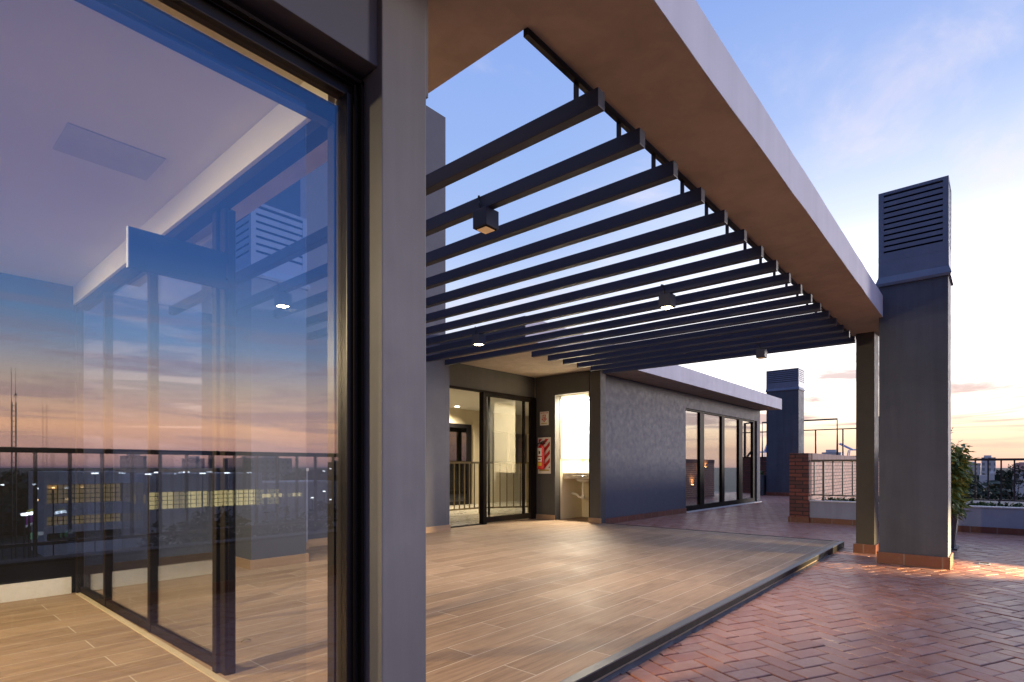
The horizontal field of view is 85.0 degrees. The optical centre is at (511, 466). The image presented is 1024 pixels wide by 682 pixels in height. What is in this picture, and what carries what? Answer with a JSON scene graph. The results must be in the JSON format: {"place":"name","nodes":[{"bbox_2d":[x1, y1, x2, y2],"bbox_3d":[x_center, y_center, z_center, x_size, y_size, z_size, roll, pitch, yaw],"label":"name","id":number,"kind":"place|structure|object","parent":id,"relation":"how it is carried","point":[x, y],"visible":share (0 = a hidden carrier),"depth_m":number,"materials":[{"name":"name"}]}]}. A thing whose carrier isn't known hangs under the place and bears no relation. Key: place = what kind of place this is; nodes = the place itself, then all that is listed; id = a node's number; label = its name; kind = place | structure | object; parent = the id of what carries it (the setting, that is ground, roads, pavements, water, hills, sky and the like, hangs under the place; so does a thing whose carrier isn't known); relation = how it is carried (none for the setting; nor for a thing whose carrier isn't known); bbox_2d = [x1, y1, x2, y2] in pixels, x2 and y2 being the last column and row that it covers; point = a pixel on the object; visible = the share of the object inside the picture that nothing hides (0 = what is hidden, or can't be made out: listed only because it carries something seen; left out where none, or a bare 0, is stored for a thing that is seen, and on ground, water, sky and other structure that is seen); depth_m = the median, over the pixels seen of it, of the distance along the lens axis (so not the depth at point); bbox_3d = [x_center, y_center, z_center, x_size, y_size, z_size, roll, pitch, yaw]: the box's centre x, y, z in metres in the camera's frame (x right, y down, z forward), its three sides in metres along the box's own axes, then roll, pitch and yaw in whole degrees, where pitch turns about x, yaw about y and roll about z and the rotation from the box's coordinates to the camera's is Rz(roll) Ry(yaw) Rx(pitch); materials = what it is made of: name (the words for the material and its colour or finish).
{"place":"outdoors","nodes":[
{"label":"outdoors","id":0,"kind":"place"},
{"bbox_2d":[202,105,450,546],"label":"stair tower","id":1,"kind":"structure","parent":0,"point":[305,197],"depth_m":7.86,"materials":[{"name":"grey paint"}]},
{"bbox_2d":[0,518,844,681],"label":"patio floor","id":2,"kind":"structure","parent":0,"point":[532,600],"depth_m":3.70,"materials":[{"name":"brown wood"}]},
{"bbox_2d":[84,0,1023,467],"label":"sky","id":3,"kind":"structure","parent":0,"point":[871,98],"materials":[{"name":"blue"}]},
{"bbox_2d":[760,475,765,495],"bbox_3d":[8.527,0.647,19.896,0.900,0.705,0.600,0,0,41],"label":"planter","id":4,"kind":"object","parent":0,"point":[762,485],"visible":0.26,"depth_m":19.41,"materials":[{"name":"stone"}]},
{"bbox_2d":[608,495,1023,681],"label":"brick floor","id":5,"kind":"structure","parent":0,"point":[845,613],"depth_m":3.62,"materials":[{"name":"brick"}]},
{"bbox_2d":[84,468,308,575],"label":"patio back wall","id":6,"kind":"structure","parent":5,"relation":"on","point":[185,515],"depth_m":5.12,"materials":[{"name":"grey paint"}]},
{"bbox_2d":[0,0,526,681],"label":"lounge building","id":7,"kind":"structure","parent":5,"relation":"on","point":[198,122],"depth_m":1.96,"materials":[{"name":"grey paint"}]},
{"bbox_2d":[126,225,228,289],"bbox_3d":[-1.389,-0.865,2.340,0.030,0.162,0.379,0,0,41],"label":"glass panel","id":8,"kind":"object","parent":7,"relation":"attached to","point":[154,253],"visible":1,"depth_m":2.32,"materials":[{"name":"blue glass"}]},
{"bbox_2d":[74,0,363,681],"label":"window","id":9,"kind":"structure","parent":7,"relation":"in","point":[344,121],"depth_m":1.68,"materials":[{"name":"black metal"}]},
{"bbox_2d":[236,204,310,569],"bbox_3d":[-2.372,-0.710,5.428,0.546,3.420,0.591,0,0,41],"label":"chimney","id":10,"kind":"object","parent":5,"relation":"on","point":[270,440],"visible":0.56,"depth_m":5.22,"materials":[{"name":"grey paint"}]},
{"bbox_2d":[169,0,882,553],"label":"pergola","id":11,"kind":"object","parent":5,"relation":"on","point":[665,84],"visible":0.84,"depth_m":3.58,"materials":[{"name":"beige paint"}]},
{"bbox_2d":[274,283,291,307],"bbox_3d":[-1.839,-1.380,4.476,0.116,0.198,0.100,0,0,41],"label":"cube spotlight","id":12,"kind":"object","parent":11,"relation":"attached to","point":[282,299],"visible":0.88,"depth_m":4.44,"materials":[{"name":"grey paint"}]},
{"bbox_2d":[472,326,484,345],"bbox_3d":[-0.354,-1.380,5.874,0.116,0.198,0.100,0,0,41],"label":"cube spotlight","id":13,"kind":"object","parent":11,"relation":"attached to","point":[478,339],"visible":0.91,"depth_m":5.84,"materials":[{"name":"grey paint"}]},
{"bbox_2d":[473,195,498,233],"bbox_3d":[-0.148,-1.380,3.038,0.116,0.198,0.100,0,0,41],"label":"cube spotlight","id":14,"kind":"object","parent":11,"relation":"attached to","point":[485,219],"visible":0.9,"depth_m":3.00,"materials":[{"name":"grey paint"}]},
{"bbox_2d":[659,284,675,308],"bbox_3d":[1.245,-1.380,4.513,0.116,0.198,0.100,0,0,41],"label":"cube spotlight","id":15,"kind":"object","parent":11,"relation":"attached to","point":[667,300],"visible":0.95,"depth_m":4.48,"materials":[{"name":"grey paint"}]},
{"bbox_2d":[756,345,766,358],"bbox_3d":[2.945,-1.380,6.615,0.116,0.198,0.100,0,0,41],"label":"cube spotlight","id":16,"kind":"object","parent":11,"relation":"attached to","point":[761,353],"visible":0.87,"depth_m":6.58,"materials":[{"name":"grey paint"}]},
{"bbox_2d":[440,316,781,527],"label":"wing","id":17,"kind":"structure","parent":5,"relation":"on","point":[660,441],"depth_m":10.63,"materials":[{"name":"grey paint"},{"name":"tan plaster"},{"name":"pale paint"}]},
{"bbox_2d":[449,423,471,505],"bbox_3d":[-1.567,-0.059,13.342,0.040,1.982,1.650,0,0,41],"label":"inner door","id":18,"kind":"structure","parent":17,"relation":"in","point":[468,427],"depth_m":13.85,"materials":[{"name":"black metal"}]},
{"bbox_2d":[449,461,528,511],"bbox_3d":[-0.928,0.416,10.651,3.022,1.032,0.409,0,0,-39],"label":"stair railing","id":19,"kind":"object","parent":17,"relation":"on","point":[506,463],"visible":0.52,"depth_m":11.20,"materials":[{"name":"brown metal"}]},
{"bbox_2d":[449,385,535,527],"bbox_3d":[-0.349,-0.148,9.212,0.105,2.179,2.293,0,0,41],"label":"patio door","id":20,"kind":"structure","parent":17,"relation":"in","point":[483,394],"depth_m":9.28,"materials":[{"name":"brown metal"}]},
{"bbox_2d":[538,437,550,473],"bbox_3d":[0.573,-0.199,9.926,0.286,0.642,0.008,0,0,41],"label":"extinguisher board","id":21,"kind":"object","parent":17,"relation":"attached to","point":[547,447],"visible":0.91,"depth_m":9.89,"materials":[{"name":"plastic"}]},
{"bbox_2d":[536,441,545,468],"bbox_3d":[0.504,-0.208,9.864,0.153,0.507,0.157,0,0,-11],"label":"fire extinguisher","id":22,"kind":"object","parent":21,"relation":"attached to","point":[540,456],"visible":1,"depth_m":9.83,"materials":[{"name":"red metal"}]},
{"bbox_2d":[540,411,548,424],"bbox_3d":[0.573,-0.858,9.926,0.196,0.242,0.007,0,0,41],"label":"extinguisher sign","id":23,"kind":"object","parent":17,"relation":"attached to","point":[544,418],"visible":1,"depth_m":9.92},
{"bbox_2d":[563,461,588,498],"bbox_3d":[1.348,0.234,9.938,0.689,0.692,0.647,0,0,41],"label":"wash counter","id":24,"kind":"object","parent":17,"relation":"attached to","point":[582,477],"visible":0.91,"depth_m":9.89,"materials":[{"name":"grey stone"}]},
{"bbox_2d":[575,397,588,399],"bbox_3d":[1.288,-1.237,10.089,0.200,0.018,0.240,0,0,41],"label":"niche light","id":25,"kind":"object","parent":17,"relation":"attached to","point":[582,398],"visible":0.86,"depth_m":10.06,"materials":[{"name":"beige"}]},
{"bbox_2d":[686,408,755,510],"bbox_3d":[5.261,-0.150,13.975,0.100,2.260,4.740,0,0,41],"label":"sliding door","id":26,"kind":"structure","parent":17,"relation":"in","point":[700,504],"depth_m":13.91,"materials":[{"name":"brown metal"}]},
{"bbox_2d":[760,457,765,474],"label":"terrace end wall","id":27,"kind":"structure","parent":5,"relation":"on","point":[763,463],"depth_m":20.96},
{"bbox_2d":[760,418,855,456],"bbox_3d":[10.424,-1.061,20.284,5.050,1.404,0.122,0,0,41],"label":"deck guard rail","id":28,"kind":"object","parent":27,"relation":"on","point":[837,429],"visible":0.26,"depth_m":19.64,"materials":[{"name":"paint"}]},
{"bbox_2d":[765,368,804,495],"bbox_3d":[9.479,-1.165,19.398,1.086,4.330,0.756,0,0,41],"label":"chimney","id":29,"kind":"object","parent":5,"relation":"on","point":[784,431],"visible":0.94,"depth_m":19.13,"materials":[{"name":"grey stone"}]},
{"bbox_2d":[788,453,855,522],"bbox_3d":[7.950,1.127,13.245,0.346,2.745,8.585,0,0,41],"label":"brick wall","id":30,"kind":"structure","parent":5,"relation":"on","point":[801,478],"depth_m":10.12,"materials":[{"name":"brick"}]},
{"bbox_2d":[876,175,953,569],"bbox_3d":[4.165,-0.917,5.782,0.625,3.835,0.466,0,0,41],"label":"chimney","id":31,"kind":"object","parent":5,"relation":"on","point":[915,282],"visible":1,"depth_m":5.62,"materials":[{"name":"grey stone"}]},
{"bbox_2d":[809,500,1023,535],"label":"parapet","id":32,"kind":"structure","parent":5,"relation":"on","point":[996,520],"depth_m":8.48,"materials":[{"name":"grey paint"}]},
{"bbox_2d":[811,458,1023,501],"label":"railing","id":33,"kind":"object","parent":32,"relation":"on","point":[823,495],"visible":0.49,"depth_m":8.51,"materials":[{"name":"metal"}]},
{"bbox_2d":[951,514,958,550],"bbox_3d":[5.288,0.785,6.958,0.425,0.430,0.440,0,0,41],"label":"planter pot","id":34,"kind":"object","parent":5,"relation":"on","point":[954,529],"visible":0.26,"depth_m":6.70,"materials":[{"name":"stone"}]},
{"bbox_2d":[951,428,979,525],"bbox_3d":[5.346,0.119,6.903,0.692,1.213,0.692,0,0,41],"label":"bamboo plant","id":35,"kind":"object","parent":34,"relation":"in","point":[961,475],"visible":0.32,"depth_m":6.72,"materials":[{"name":"green plant"}]},
{"bbox_3d":[7.429,0.900,8.747,4.700,0.400,0.550,0,0,41],"label":"hedge trough","id":36,"kind":"object","parent":5,"relation":"on","visible":0},
{"bbox_2d":[821,497,1023,506],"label":"hedge","id":37,"kind":"object","parent":36,"relation":"in","point":[980,503],"visible":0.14,"depth_m":8.74,"materials":[{"name":"green plant"}]},
{"bbox_2d":[839,443,855,455],"bbox_3d":[12.709,-0.587,20.297,1.449,0.580,0.694,0,0,26],"label":"sun lounger","id":38,"kind":"object","parent":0,"point":[849,448],"visible":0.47,"depth_m":20.30,"materials":[{"name":"fabric"}]},
{"bbox_2d":[967,462,980,474],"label":"apartment tower","id":39,"kind":"structure","parent":0,"point":[978,469],"depth_m":396.20,"materials":[{"name":"grey concrete"}]},
{"label":"ground","id":40,"kind":"structure","parent":0,"visible":0},
{"bbox_2d":[822,450,841,454],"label":"apartment tower","id":41,"kind":"structure","parent":40,"relation":"on","point":[832,452],"depth_m":262.78,"materials":[{"name":"grey concrete"}]},
{"bbox_2d":[964,482,1004,499],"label":"broad tree","id":42,"kind":"object","parent":40,"relation":"on","point":[996,491],"visible":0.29,"depth_m":84.18,"materials":[{"name":"green plant"}]},
{"bbox_2d":[979,470,994,487],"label":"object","id":43,"kind":"structure","parent":40,"relation":"on","point":[982,478],"depth_m":166.97,"materials":[{"name":"grey concrete"}]},
{"bbox_2d":[981,455,995,474],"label":"apartment tower","id":44,"kind":"structure","parent":40,"relation":"on","point":[992,465],"depth_m":317.55,"materials":[{"name":"grey concrete"}]},
{"bbox_2d":[966,470,1023,499],"bbox_3d":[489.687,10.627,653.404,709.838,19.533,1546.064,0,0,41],"label":"distant woods","id":45,"kind":"object","parent":40,"relation":"on","point":[996,482],"visible":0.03,"depth_m":149.75,"materials":[{"name":"green plant"}]},
{"bbox_2d":[995,464,1023,499],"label":"broad tree","id":46,"kind":"object","parent":40,"relation":"on","point":[1009,474],"visible":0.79,"depth_m":112.18,"materials":[{"name":"green plant"}]},
{"bbox_2d":[1011,463,1023,496],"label":"red roof house","id":47,"kind":"structure","parent":40,"relation":"on","point":[1021,490],"depth_m":123.70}
]}

